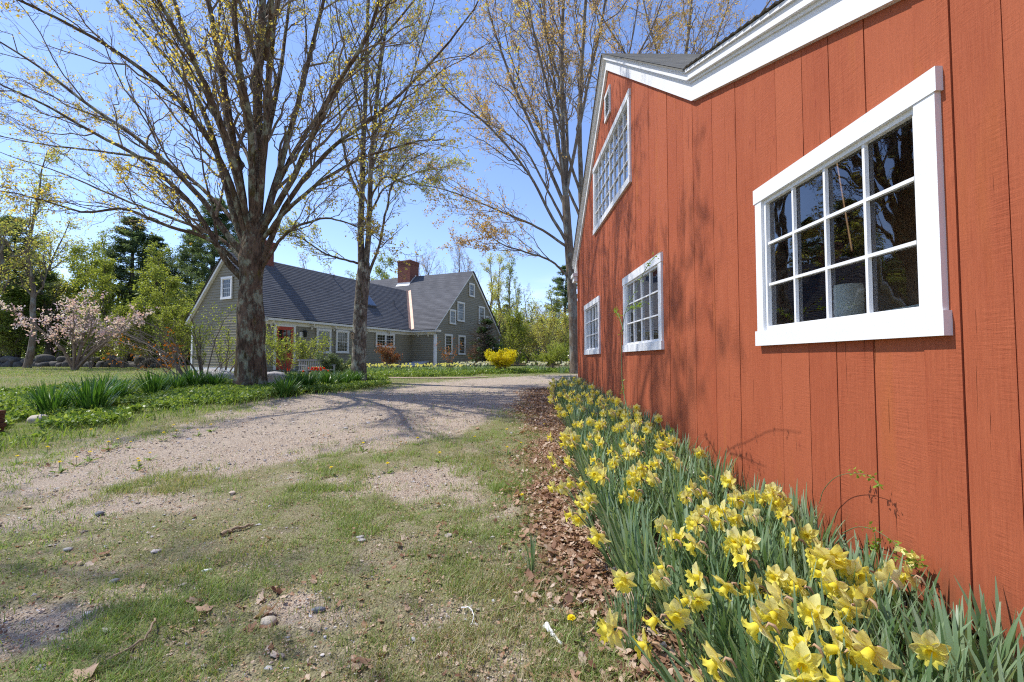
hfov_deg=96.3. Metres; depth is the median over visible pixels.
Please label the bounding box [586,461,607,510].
daffodil
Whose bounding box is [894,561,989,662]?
daffodil
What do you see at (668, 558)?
daffodil leaf clump
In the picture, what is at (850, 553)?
daffodil leaf clump
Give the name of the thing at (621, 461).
daffodil leaf clump
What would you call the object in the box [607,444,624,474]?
daffodil
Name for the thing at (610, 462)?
daffodil
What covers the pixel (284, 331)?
door
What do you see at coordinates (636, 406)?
daffodil
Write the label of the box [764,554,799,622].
daffodil
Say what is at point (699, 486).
daffodil leaf clump
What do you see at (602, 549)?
daffodil
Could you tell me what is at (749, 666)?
daffodil leaf clump
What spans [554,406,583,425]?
daffodil leaf clump
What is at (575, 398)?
daffodil
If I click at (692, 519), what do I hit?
daffodil
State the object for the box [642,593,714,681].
daffodil
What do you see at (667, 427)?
daffodil leaf clump
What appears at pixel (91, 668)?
oak leaf
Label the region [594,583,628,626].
daffodil leaf clump
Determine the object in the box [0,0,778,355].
sky
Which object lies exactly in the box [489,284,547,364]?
wispy tree
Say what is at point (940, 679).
daffodil leaf clump
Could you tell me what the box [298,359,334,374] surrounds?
garden bench
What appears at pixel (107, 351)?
understory shrub
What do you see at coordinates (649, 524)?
daffodil leaf clump
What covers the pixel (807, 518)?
daffodil leaf clump
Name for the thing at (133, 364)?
fieldstone
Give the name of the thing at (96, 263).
young tree
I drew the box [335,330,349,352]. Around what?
window
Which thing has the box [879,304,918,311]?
paper sheets
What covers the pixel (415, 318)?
house
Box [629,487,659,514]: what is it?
daffodil
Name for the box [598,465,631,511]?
daffodil
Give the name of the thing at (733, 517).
daffodil
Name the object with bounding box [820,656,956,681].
daffodil leaf clump
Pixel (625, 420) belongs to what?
daffodil
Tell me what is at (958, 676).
daffodil leaf clump
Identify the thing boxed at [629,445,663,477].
daffodil
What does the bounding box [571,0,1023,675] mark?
barn
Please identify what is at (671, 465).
daffodil leaf clump
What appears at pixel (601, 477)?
daffodil
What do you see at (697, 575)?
daffodil
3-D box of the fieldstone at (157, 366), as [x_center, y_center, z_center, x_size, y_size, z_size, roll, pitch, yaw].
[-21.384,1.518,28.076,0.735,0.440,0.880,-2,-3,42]
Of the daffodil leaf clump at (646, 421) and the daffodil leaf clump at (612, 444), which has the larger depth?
the daffodil leaf clump at (646, 421)
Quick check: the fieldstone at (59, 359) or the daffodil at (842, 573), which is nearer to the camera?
the daffodil at (842, 573)
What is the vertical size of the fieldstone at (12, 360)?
0.547 m
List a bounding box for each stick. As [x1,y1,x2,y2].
[100,618,155,663]
[175,627,189,633]
[220,523,253,535]
[479,603,523,613]
[543,622,560,644]
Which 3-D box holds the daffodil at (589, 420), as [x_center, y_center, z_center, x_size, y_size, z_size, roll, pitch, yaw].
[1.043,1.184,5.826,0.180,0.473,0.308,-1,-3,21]
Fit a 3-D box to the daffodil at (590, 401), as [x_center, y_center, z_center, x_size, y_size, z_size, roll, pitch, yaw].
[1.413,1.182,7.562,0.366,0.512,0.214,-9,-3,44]
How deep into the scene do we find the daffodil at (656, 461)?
3.92 m
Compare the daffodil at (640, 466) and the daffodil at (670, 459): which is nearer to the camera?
the daffodil at (640, 466)
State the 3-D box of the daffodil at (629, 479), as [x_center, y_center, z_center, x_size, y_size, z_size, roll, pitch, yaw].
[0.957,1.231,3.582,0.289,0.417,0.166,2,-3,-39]
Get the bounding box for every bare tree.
[297,253,314,270]
[413,241,437,275]
[420,230,470,274]
[458,249,489,297]
[523,299,565,355]
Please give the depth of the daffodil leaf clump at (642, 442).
5.16 m
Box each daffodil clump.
[532,361,543,370]
[556,361,566,373]
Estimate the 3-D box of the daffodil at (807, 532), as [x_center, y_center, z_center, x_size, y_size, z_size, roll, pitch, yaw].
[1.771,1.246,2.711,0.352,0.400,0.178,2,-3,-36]
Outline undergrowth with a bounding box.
[2,285,569,364]
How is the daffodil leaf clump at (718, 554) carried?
on the ground at (370, 548)
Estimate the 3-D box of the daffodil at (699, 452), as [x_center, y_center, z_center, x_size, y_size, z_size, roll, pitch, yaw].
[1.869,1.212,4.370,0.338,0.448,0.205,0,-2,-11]
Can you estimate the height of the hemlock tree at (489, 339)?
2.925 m
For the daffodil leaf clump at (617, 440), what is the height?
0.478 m
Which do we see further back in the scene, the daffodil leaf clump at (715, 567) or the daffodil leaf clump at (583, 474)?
the daffodil leaf clump at (583, 474)
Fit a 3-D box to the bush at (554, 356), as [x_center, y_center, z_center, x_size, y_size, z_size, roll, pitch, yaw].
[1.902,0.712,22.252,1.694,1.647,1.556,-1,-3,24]
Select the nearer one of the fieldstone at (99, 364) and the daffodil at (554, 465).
the daffodil at (554, 465)
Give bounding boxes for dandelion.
[49,461,66,472]
[65,456,84,465]
[79,451,98,461]
[378,462,392,472]
[553,614,580,649]
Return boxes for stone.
[63,547,72,550]
[95,511,104,515]
[109,578,119,583]
[260,616,276,625]
[311,606,325,612]
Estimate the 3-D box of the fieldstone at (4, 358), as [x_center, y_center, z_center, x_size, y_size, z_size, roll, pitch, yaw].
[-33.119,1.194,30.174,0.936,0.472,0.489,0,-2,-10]
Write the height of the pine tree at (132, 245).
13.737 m
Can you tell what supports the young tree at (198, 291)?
on the ground at (370, 548)
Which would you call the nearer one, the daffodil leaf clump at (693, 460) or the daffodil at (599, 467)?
the daffodil at (599, 467)
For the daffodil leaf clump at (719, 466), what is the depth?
4.28 m
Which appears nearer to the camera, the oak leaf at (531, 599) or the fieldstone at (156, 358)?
the oak leaf at (531, 599)
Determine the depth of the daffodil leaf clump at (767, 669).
1.76 m
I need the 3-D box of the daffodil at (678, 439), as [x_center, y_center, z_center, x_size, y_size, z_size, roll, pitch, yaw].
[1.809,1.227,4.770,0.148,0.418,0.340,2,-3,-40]
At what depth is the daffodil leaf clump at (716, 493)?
3.45 m
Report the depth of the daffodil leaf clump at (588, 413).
7.22 m
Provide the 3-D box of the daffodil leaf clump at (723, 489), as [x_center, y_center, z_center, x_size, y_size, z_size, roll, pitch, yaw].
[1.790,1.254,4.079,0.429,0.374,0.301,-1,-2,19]
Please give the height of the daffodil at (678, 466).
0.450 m
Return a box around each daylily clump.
[13,379,93,415]
[48,373,132,409]
[77,371,126,390]
[88,376,146,396]
[129,370,176,392]
[156,368,199,388]
[179,367,214,385]
[198,370,231,384]
[268,375,302,396]
[276,370,308,387]
[289,370,324,385]
[313,368,348,384]
[334,370,357,382]
[347,370,367,380]
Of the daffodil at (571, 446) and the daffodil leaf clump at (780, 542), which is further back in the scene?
the daffodil at (571, 446)
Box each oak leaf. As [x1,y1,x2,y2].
[65,663,98,681]
[185,596,197,603]
[195,603,214,610]
[523,592,535,601]
[570,668,584,681]
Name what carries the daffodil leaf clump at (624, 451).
on the ground at (370, 548)
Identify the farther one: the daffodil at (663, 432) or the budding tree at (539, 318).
the budding tree at (539, 318)
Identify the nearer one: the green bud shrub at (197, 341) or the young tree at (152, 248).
the green bud shrub at (197, 341)
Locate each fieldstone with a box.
[0,356,12,361]
[5,361,12,366]
[8,357,21,363]
[13,361,22,366]
[34,354,55,362]
[37,361,49,366]
[49,361,57,366]
[56,356,65,362]
[61,360,69,366]
[91,357,101,361]
[95,361,104,367]
[106,355,116,364]
[110,361,126,367]
[115,357,126,363]
[128,362,136,367]
[134,355,144,364]
[137,360,146,367]
[142,358,154,364]
[154,363,169,367]
[155,356,167,363]
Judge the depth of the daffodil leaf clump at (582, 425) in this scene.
6.19 m
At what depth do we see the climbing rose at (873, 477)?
2.64 m
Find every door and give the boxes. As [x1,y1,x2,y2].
[276,326,293,369]
[398,361,429,365]
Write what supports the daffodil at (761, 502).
on the ground at (370, 548)
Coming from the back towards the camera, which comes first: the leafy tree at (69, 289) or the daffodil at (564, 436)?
the leafy tree at (69, 289)
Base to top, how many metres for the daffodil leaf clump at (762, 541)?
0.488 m
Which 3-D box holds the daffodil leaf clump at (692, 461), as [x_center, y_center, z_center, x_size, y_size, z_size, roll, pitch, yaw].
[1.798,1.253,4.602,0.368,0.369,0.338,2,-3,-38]
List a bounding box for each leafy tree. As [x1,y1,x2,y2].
[0,282,52,357]
[5,267,86,355]
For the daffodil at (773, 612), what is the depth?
1.73 m
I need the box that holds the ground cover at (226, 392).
[0,366,569,452]
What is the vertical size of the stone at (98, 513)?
0.033 m
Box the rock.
[26,414,48,423]
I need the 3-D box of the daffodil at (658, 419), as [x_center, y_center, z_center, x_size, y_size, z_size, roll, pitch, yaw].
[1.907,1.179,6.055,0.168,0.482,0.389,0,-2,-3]
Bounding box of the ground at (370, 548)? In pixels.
[0,356,1012,681]
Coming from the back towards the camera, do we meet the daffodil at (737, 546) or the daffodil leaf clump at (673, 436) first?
the daffodil leaf clump at (673, 436)
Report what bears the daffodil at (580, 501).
on the ground at (370, 548)
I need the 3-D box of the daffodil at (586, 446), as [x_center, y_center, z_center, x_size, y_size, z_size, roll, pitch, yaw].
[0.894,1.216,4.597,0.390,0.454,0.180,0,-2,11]
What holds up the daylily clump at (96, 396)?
on the ground at (370, 548)
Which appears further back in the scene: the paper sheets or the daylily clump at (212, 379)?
the daylily clump at (212, 379)
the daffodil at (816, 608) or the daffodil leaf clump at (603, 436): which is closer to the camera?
the daffodil at (816, 608)
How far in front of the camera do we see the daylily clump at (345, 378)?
13.31 m
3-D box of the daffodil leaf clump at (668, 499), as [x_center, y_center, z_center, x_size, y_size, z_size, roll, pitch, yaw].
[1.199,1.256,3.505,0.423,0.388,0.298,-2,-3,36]
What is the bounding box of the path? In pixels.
[384,376,487,377]
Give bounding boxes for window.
[220,276,232,299]
[316,328,331,352]
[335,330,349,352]
[375,333,394,347]
[444,334,452,354]
[449,309,455,324]
[457,301,464,321]
[458,335,465,354]
[469,282,474,297]
[478,306,484,323]
[584,296,600,354]
[593,88,631,235]
[622,252,663,351]
[753,66,952,345]
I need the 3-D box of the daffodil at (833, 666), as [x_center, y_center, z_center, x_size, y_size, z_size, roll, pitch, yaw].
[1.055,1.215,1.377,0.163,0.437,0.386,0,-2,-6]
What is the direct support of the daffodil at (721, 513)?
on the ground at (370, 548)
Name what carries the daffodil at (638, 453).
on the ground at (370, 548)
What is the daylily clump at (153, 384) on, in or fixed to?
on the ground at (370, 548)
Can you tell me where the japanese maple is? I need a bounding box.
[374,340,402,368]
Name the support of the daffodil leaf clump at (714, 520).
on the ground at (370, 548)
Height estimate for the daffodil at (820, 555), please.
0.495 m
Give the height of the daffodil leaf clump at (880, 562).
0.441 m
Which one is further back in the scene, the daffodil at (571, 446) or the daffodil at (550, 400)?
the daffodil at (550, 400)
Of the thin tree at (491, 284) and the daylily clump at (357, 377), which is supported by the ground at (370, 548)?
the daylily clump at (357, 377)
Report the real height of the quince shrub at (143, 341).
2.377 m
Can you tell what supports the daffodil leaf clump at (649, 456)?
on the ground at (370, 548)
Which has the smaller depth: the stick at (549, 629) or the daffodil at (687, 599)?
the daffodil at (687, 599)
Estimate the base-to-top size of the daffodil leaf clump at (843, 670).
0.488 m
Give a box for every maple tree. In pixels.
[0,0,540,385]
[268,0,476,380]
[381,0,629,373]
[456,0,754,214]
[540,0,775,98]
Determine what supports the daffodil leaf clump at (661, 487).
on the ground at (370, 548)
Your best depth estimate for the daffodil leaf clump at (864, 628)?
1.79 m
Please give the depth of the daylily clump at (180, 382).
11.54 m
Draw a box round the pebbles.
[0,389,665,681]
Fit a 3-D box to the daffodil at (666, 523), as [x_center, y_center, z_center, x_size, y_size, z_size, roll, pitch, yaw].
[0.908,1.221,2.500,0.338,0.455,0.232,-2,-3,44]
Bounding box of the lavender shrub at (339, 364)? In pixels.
[312,351,351,374]
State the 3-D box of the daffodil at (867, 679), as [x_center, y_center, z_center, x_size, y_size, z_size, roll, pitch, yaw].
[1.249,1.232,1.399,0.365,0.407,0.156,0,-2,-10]
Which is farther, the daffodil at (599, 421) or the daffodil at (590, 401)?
the daffodil at (590, 401)
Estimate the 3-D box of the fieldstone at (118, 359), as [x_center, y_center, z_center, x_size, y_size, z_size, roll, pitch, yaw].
[-24.214,1.184,28.381,0.949,0.455,0.473,-1,-3,31]
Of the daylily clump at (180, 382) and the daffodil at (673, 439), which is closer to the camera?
the daffodil at (673, 439)
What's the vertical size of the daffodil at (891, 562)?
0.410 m
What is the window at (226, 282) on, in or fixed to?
in the house
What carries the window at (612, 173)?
in the barn
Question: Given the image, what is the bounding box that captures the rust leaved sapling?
[102,327,189,378]
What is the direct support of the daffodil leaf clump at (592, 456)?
on the ground at (370, 548)
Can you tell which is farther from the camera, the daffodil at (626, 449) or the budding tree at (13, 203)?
the budding tree at (13, 203)
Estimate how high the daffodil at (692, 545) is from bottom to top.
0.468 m
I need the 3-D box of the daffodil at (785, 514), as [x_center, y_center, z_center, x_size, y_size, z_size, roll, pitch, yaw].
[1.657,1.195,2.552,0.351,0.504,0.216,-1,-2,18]
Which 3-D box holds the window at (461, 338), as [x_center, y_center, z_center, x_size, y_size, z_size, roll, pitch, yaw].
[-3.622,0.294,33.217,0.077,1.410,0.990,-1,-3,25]
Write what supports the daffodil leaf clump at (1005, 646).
on the ground at (370, 548)
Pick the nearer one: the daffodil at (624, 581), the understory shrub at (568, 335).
the daffodil at (624, 581)
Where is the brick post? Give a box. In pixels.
[0,410,6,431]
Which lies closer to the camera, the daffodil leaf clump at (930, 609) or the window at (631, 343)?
the daffodil leaf clump at (930, 609)
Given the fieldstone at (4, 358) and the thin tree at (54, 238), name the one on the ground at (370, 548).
the thin tree at (54, 238)
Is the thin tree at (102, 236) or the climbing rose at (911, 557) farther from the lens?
the thin tree at (102, 236)
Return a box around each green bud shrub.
[140,303,276,376]
[201,302,235,371]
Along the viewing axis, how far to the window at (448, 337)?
31.62 m
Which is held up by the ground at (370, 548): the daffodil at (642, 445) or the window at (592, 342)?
the daffodil at (642, 445)
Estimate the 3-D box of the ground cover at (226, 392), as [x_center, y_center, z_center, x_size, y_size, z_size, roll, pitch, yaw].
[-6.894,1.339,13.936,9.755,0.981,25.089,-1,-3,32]
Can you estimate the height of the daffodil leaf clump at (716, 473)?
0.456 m
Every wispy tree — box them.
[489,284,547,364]
[504,296,559,350]
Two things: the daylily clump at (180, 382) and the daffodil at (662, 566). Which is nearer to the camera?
the daffodil at (662, 566)
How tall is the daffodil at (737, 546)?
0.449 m
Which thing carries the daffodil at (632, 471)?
on the ground at (370, 548)
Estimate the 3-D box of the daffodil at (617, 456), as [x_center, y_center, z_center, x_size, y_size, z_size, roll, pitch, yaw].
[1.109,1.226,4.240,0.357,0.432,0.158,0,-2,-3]
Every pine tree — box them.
[0,214,71,356]
[83,215,172,360]
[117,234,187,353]
[154,197,238,339]
[167,228,207,359]
[542,264,576,359]
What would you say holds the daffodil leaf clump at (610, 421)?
on the ground at (370, 548)
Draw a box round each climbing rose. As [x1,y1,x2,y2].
[819,467,883,502]
[843,521,927,572]
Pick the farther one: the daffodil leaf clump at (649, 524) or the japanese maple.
the japanese maple
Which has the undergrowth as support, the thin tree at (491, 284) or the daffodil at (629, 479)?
the thin tree at (491, 284)
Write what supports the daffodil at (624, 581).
on the ground at (370, 548)
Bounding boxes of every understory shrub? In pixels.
[0,311,25,356]
[65,305,113,367]
[96,315,124,360]
[105,301,152,367]
[124,295,164,367]
[127,310,151,356]
[152,301,192,367]
[499,315,514,351]
[500,307,534,365]
[521,312,546,360]
[531,309,563,366]
[543,309,568,365]
[563,315,568,352]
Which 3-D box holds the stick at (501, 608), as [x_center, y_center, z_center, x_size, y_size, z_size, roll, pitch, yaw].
[-0.050,1.417,2.429,0.256,0.013,0.019,1,-2,-20]
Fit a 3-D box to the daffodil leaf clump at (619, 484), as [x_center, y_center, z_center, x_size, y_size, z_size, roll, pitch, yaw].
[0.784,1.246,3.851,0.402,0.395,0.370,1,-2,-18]
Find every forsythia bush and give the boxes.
[484,347,517,368]
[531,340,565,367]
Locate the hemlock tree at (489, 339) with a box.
[456,317,504,367]
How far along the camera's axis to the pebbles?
4.57 m
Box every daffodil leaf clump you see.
[523,530,541,571]
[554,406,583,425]
[560,404,585,430]
[561,457,621,494]
[565,443,609,464]
[566,415,587,434]
[566,416,587,431]
[568,432,594,457]
[569,468,618,518]
[574,444,613,466]
[577,436,611,462]
[578,405,598,426]
[578,425,604,452]
[579,497,661,582]
[580,428,615,454]
[582,468,642,520]
[583,481,629,530]
[584,429,611,445]
[585,468,624,505]
[592,485,654,553]
[594,462,648,508]
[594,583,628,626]
[595,507,691,602]
[596,425,632,452]
[599,434,644,466]
[600,410,622,434]
[601,442,622,475]
[601,568,649,629]
[602,484,649,528]
[603,431,624,446]
[604,434,624,460]
[604,591,656,656]
[606,449,626,481]
[607,423,639,443]
[608,414,632,435]
[608,445,644,477]
[610,431,650,461]
[610,497,678,571]
[618,433,655,458]
[618,474,649,513]
[620,410,665,435]
[620,456,642,475]
[621,548,689,633]
[626,458,672,491]
[627,513,706,597]
[630,410,656,425]
[631,540,699,613]
[633,491,666,541]
[635,465,670,517]
[636,432,657,458]
[636,447,659,464]
[638,464,676,505]
[639,471,704,522]
[640,437,674,472]
[640,452,693,481]
[645,432,682,472]
[647,461,709,508]
[650,435,692,463]
[651,450,691,478]
[652,423,674,441]
[652,506,723,575]
[654,483,692,520]
[654,503,711,560]
[654,519,741,581]
[655,424,686,454]
[655,495,694,534]
[656,493,697,538]
[657,457,700,509]
[662,530,742,617]
[663,453,703,504]
[663,589,786,681]
[665,559,766,652]
[669,432,707,468]
[669,523,727,589]
[675,472,727,505]
[681,448,711,470]
[681,473,720,507]
[682,450,721,478]
[682,454,725,488]
[684,457,733,500]
[686,444,735,491]
[688,489,766,533]
[688,590,805,680]
[691,495,754,572]
[694,585,750,674]
[697,476,742,524]
[698,461,733,502]
[702,506,800,601]
[704,544,798,622]
[716,514,796,566]
[723,491,791,542]
[727,582,849,681]
[733,486,773,527]
[734,472,765,505]
[740,523,794,565]
[742,554,820,624]
[743,627,886,681]
[752,524,809,593]
[754,497,801,547]
[754,508,836,577]
[756,486,782,534]
[760,482,820,554]
[760,628,887,681]
[762,542,870,605]
[763,500,853,553]
[770,539,826,602]
[774,482,823,522]
[780,501,845,547]
[781,578,833,652]
[781,580,882,668]
[792,619,902,681]
[794,539,884,624]
[795,536,895,598]
[799,554,904,641]
[811,606,917,678]
[813,533,879,570]
[815,540,927,644]
[819,530,881,584]
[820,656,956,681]
[826,625,951,681]
[829,573,916,653]
[846,545,936,643]
[848,579,972,679]
[850,608,997,681]
[869,661,914,681]
[870,599,1023,681]
[881,589,1007,674]
[886,587,1023,681]
[892,582,1016,681]
[932,632,1023,681]
[938,644,993,681]
[943,576,1023,681]
[965,610,1023,681]
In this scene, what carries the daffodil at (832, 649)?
on the ground at (370, 548)
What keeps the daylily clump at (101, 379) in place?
on the ground at (370, 548)
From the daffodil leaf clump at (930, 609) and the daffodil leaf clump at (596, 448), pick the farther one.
the daffodil leaf clump at (596, 448)
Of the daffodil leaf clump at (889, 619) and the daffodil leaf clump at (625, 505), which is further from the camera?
the daffodil leaf clump at (625, 505)
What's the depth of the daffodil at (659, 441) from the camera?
4.47 m
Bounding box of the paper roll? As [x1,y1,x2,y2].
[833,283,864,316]
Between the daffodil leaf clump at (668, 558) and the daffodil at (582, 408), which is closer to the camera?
the daffodil leaf clump at (668, 558)
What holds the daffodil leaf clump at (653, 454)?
on the ground at (370, 548)
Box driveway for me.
[0,375,577,498]
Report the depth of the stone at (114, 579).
2.71 m
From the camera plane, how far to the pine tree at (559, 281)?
60.01 m
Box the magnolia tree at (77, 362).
[0,289,159,369]
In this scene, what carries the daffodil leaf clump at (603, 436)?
on the ground at (370, 548)
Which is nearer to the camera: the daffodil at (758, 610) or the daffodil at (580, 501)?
the daffodil at (758, 610)
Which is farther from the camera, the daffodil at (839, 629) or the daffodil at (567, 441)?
the daffodil at (567, 441)
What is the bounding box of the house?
[184,239,501,371]
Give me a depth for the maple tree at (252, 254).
12.09 m
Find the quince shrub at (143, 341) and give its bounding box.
[40,308,187,381]
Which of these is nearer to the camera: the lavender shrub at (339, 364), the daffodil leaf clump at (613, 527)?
the daffodil leaf clump at (613, 527)
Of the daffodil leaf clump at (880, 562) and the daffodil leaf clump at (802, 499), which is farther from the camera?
the daffodil leaf clump at (802, 499)
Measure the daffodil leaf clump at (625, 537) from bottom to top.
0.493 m
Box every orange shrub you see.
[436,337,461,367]
[467,345,480,366]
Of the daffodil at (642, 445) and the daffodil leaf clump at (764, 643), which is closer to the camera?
the daffodil leaf clump at (764, 643)
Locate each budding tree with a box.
[0,138,77,367]
[0,159,55,298]
[0,200,63,356]
[5,208,89,354]
[56,235,111,354]
[530,302,561,361]
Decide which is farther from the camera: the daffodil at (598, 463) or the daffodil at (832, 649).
the daffodil at (598, 463)
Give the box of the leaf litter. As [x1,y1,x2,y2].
[0,382,975,681]
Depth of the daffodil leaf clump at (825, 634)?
1.91 m
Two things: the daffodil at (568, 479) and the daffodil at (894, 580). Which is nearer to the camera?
the daffodil at (894, 580)
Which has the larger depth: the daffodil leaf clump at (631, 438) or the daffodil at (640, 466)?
the daffodil leaf clump at (631, 438)
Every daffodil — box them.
[547,432,574,461]
[547,449,584,480]
[547,479,596,523]
[548,398,561,416]
[551,458,585,489]
[556,480,591,527]
[557,391,572,404]
[558,436,591,457]
[559,432,584,469]
[561,410,571,427]
[563,507,613,567]
[564,454,597,481]
[564,456,594,485]
[565,426,584,447]
[565,434,587,467]
[566,403,576,414]
[566,476,591,496]
[568,439,597,460]
[570,431,590,449]
[571,503,610,550]
[572,395,587,417]
[572,420,591,431]
[574,493,622,539]
[576,420,588,440]
[576,476,611,513]
[579,405,598,419]
[580,496,626,538]
[582,438,615,476]
[582,483,616,522]
[584,464,608,489]
[586,416,600,432]
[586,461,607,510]
[587,397,608,409]
[587,431,611,459]
[587,518,629,572]
[589,452,626,494]
[592,428,607,440]
[593,460,627,486]
[594,421,613,436]
[594,432,613,450]
[594,468,643,517]
[596,437,615,455]
[597,608,703,681]
[598,418,616,441]
[598,421,625,441]
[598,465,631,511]
[599,409,611,423]
[604,450,625,475]
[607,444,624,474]
[608,408,619,421]
[608,459,646,476]
[611,538,652,613]
[612,451,646,490]
[614,397,623,407]
[615,423,633,432]
[616,406,624,416]
[618,487,655,545]
[619,421,649,437]
[619,438,647,462]
[620,411,632,421]
[622,447,647,464]
[622,474,648,518]
[623,417,631,430]
[623,444,638,483]
[626,427,649,455]
[626,464,658,500]
[627,483,674,536]
[628,435,657,461]
[629,422,638,441]
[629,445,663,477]
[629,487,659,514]
[631,404,642,416]
[632,627,736,681]
[634,410,648,420]
[634,470,658,518]
[635,418,653,445]
[635,459,675,500]
[636,446,668,474]
[637,437,658,457]
[638,470,666,492]
[640,433,654,448]
[641,424,655,448]
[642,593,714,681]
[644,420,653,438]
[644,458,685,490]
[646,470,681,525]
[646,598,721,663]
[648,515,706,597]
[648,565,714,659]
[650,456,689,479]
[653,554,727,626]
[654,413,662,434]
[654,443,681,475]
[656,438,682,478]
[659,429,693,451]
[662,527,732,592]
[665,448,689,485]
[666,437,694,474]
[667,435,694,460]
[667,453,705,478]
[672,458,706,504]
[673,526,739,582]
[674,437,696,461]
[674,585,761,652]
[678,489,725,551]
[678,554,719,634]
[681,664,703,681]
[682,531,748,628]
[685,479,726,536]
[685,512,728,577]
[685,562,736,636]
[686,510,727,603]
[690,504,743,587]
[693,446,727,482]
[697,485,731,527]
[698,497,737,536]
[699,469,737,503]
[699,640,786,681]
[710,511,763,537]
[711,568,774,664]
[714,499,762,535]
[717,646,788,681]
[720,469,753,492]
[720,470,764,504]
[720,489,748,514]
[720,536,783,587]
[723,523,772,567]
[726,508,781,538]
[727,487,765,522]
[727,488,797,538]
[729,534,797,588]
[732,544,816,641]
[739,524,784,582]
[739,574,826,649]
[741,491,784,532]
[741,604,863,681]
[743,504,788,564]
[744,630,821,681]
[745,573,793,642]
[755,597,845,670]
[755,605,821,672]
[758,494,799,534]
[761,484,816,526]
[763,580,852,672]
[764,480,802,531]
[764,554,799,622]
[764,628,824,681]
[775,631,822,681]
[776,506,846,577]
[781,492,817,521]
[781,527,864,566]
[781,564,841,639]
[783,573,876,657]
[791,626,909,681]
[792,543,848,591]
[797,593,899,643]
[798,523,837,568]
[805,543,907,602]
[806,547,873,604]
[808,536,830,549]
[809,560,924,651]
[811,541,887,596]
[818,559,872,586]
[818,567,889,628]
[818,626,923,681]
[821,657,854,681]
[824,610,938,681]
[831,595,877,633]
[832,643,849,680]
[833,610,889,679]
[834,559,882,612]
[846,581,962,681]
[847,623,931,681]
[854,556,929,642]
[862,671,930,681]
[874,564,935,655]
[881,629,982,681]
[882,559,940,626]
[882,651,951,681]
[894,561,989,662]
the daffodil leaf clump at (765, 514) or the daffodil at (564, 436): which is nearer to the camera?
the daffodil leaf clump at (765, 514)
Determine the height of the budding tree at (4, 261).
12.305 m
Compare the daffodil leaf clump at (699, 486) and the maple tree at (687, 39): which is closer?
the daffodil leaf clump at (699, 486)
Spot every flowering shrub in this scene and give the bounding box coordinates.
[265,323,323,373]
[283,329,335,373]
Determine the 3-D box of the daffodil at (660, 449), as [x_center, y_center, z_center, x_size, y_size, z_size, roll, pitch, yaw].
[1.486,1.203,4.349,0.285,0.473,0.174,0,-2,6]
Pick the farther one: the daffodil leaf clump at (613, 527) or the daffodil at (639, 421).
the daffodil at (639, 421)
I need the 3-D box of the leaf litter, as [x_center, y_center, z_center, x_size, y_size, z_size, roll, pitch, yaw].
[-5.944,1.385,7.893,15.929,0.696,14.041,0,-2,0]
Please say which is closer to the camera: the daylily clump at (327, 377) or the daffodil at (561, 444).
the daffodil at (561, 444)
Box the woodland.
[3,270,566,364]
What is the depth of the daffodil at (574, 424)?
6.04 m
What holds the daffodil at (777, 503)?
on the ground at (370, 548)
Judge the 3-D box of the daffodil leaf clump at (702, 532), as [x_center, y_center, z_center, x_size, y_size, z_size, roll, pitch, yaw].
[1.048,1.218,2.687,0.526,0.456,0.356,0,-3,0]
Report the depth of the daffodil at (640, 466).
3.74 m
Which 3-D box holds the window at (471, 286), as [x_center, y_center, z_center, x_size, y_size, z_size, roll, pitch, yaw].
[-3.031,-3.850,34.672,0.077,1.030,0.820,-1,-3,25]
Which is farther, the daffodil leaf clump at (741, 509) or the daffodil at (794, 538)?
the daffodil leaf clump at (741, 509)
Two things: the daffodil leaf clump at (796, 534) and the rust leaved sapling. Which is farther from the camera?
the rust leaved sapling
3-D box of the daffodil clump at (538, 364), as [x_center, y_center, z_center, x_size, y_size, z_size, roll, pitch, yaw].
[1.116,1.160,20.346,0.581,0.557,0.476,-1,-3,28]
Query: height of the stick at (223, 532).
0.046 m
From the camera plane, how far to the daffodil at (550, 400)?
8.30 m
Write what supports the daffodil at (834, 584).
on the ground at (370, 548)
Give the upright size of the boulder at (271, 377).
0.554 m
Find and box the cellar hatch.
[396,361,429,366]
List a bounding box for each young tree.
[57,243,115,351]
[58,240,100,353]
[66,238,125,355]
[124,239,178,357]
[130,262,195,356]
[179,281,205,342]
[370,252,395,279]
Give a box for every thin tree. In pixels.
[32,230,69,357]
[92,225,128,361]
[154,259,179,362]
[345,270,355,278]
[479,252,501,315]
[488,254,509,328]
[496,249,521,327]
[511,277,527,353]
[544,287,568,364]
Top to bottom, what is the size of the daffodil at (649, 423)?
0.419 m
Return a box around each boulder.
[193,368,233,378]
[267,371,287,383]
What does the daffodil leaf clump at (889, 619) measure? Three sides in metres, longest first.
0.509 x 0.441 x 0.345 m
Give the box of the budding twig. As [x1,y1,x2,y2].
[614,250,662,445]
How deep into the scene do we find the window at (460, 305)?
33.15 m
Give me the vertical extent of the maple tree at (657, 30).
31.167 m
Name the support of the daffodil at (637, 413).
on the ground at (370, 548)
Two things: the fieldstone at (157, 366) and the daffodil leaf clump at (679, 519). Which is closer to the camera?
the daffodil leaf clump at (679, 519)
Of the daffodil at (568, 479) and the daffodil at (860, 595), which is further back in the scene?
the daffodil at (568, 479)
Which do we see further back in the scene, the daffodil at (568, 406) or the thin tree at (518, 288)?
the thin tree at (518, 288)
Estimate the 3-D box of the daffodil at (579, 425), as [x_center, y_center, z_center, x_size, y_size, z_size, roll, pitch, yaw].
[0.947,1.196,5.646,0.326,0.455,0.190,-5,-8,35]
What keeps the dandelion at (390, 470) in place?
on the ground at (370, 548)

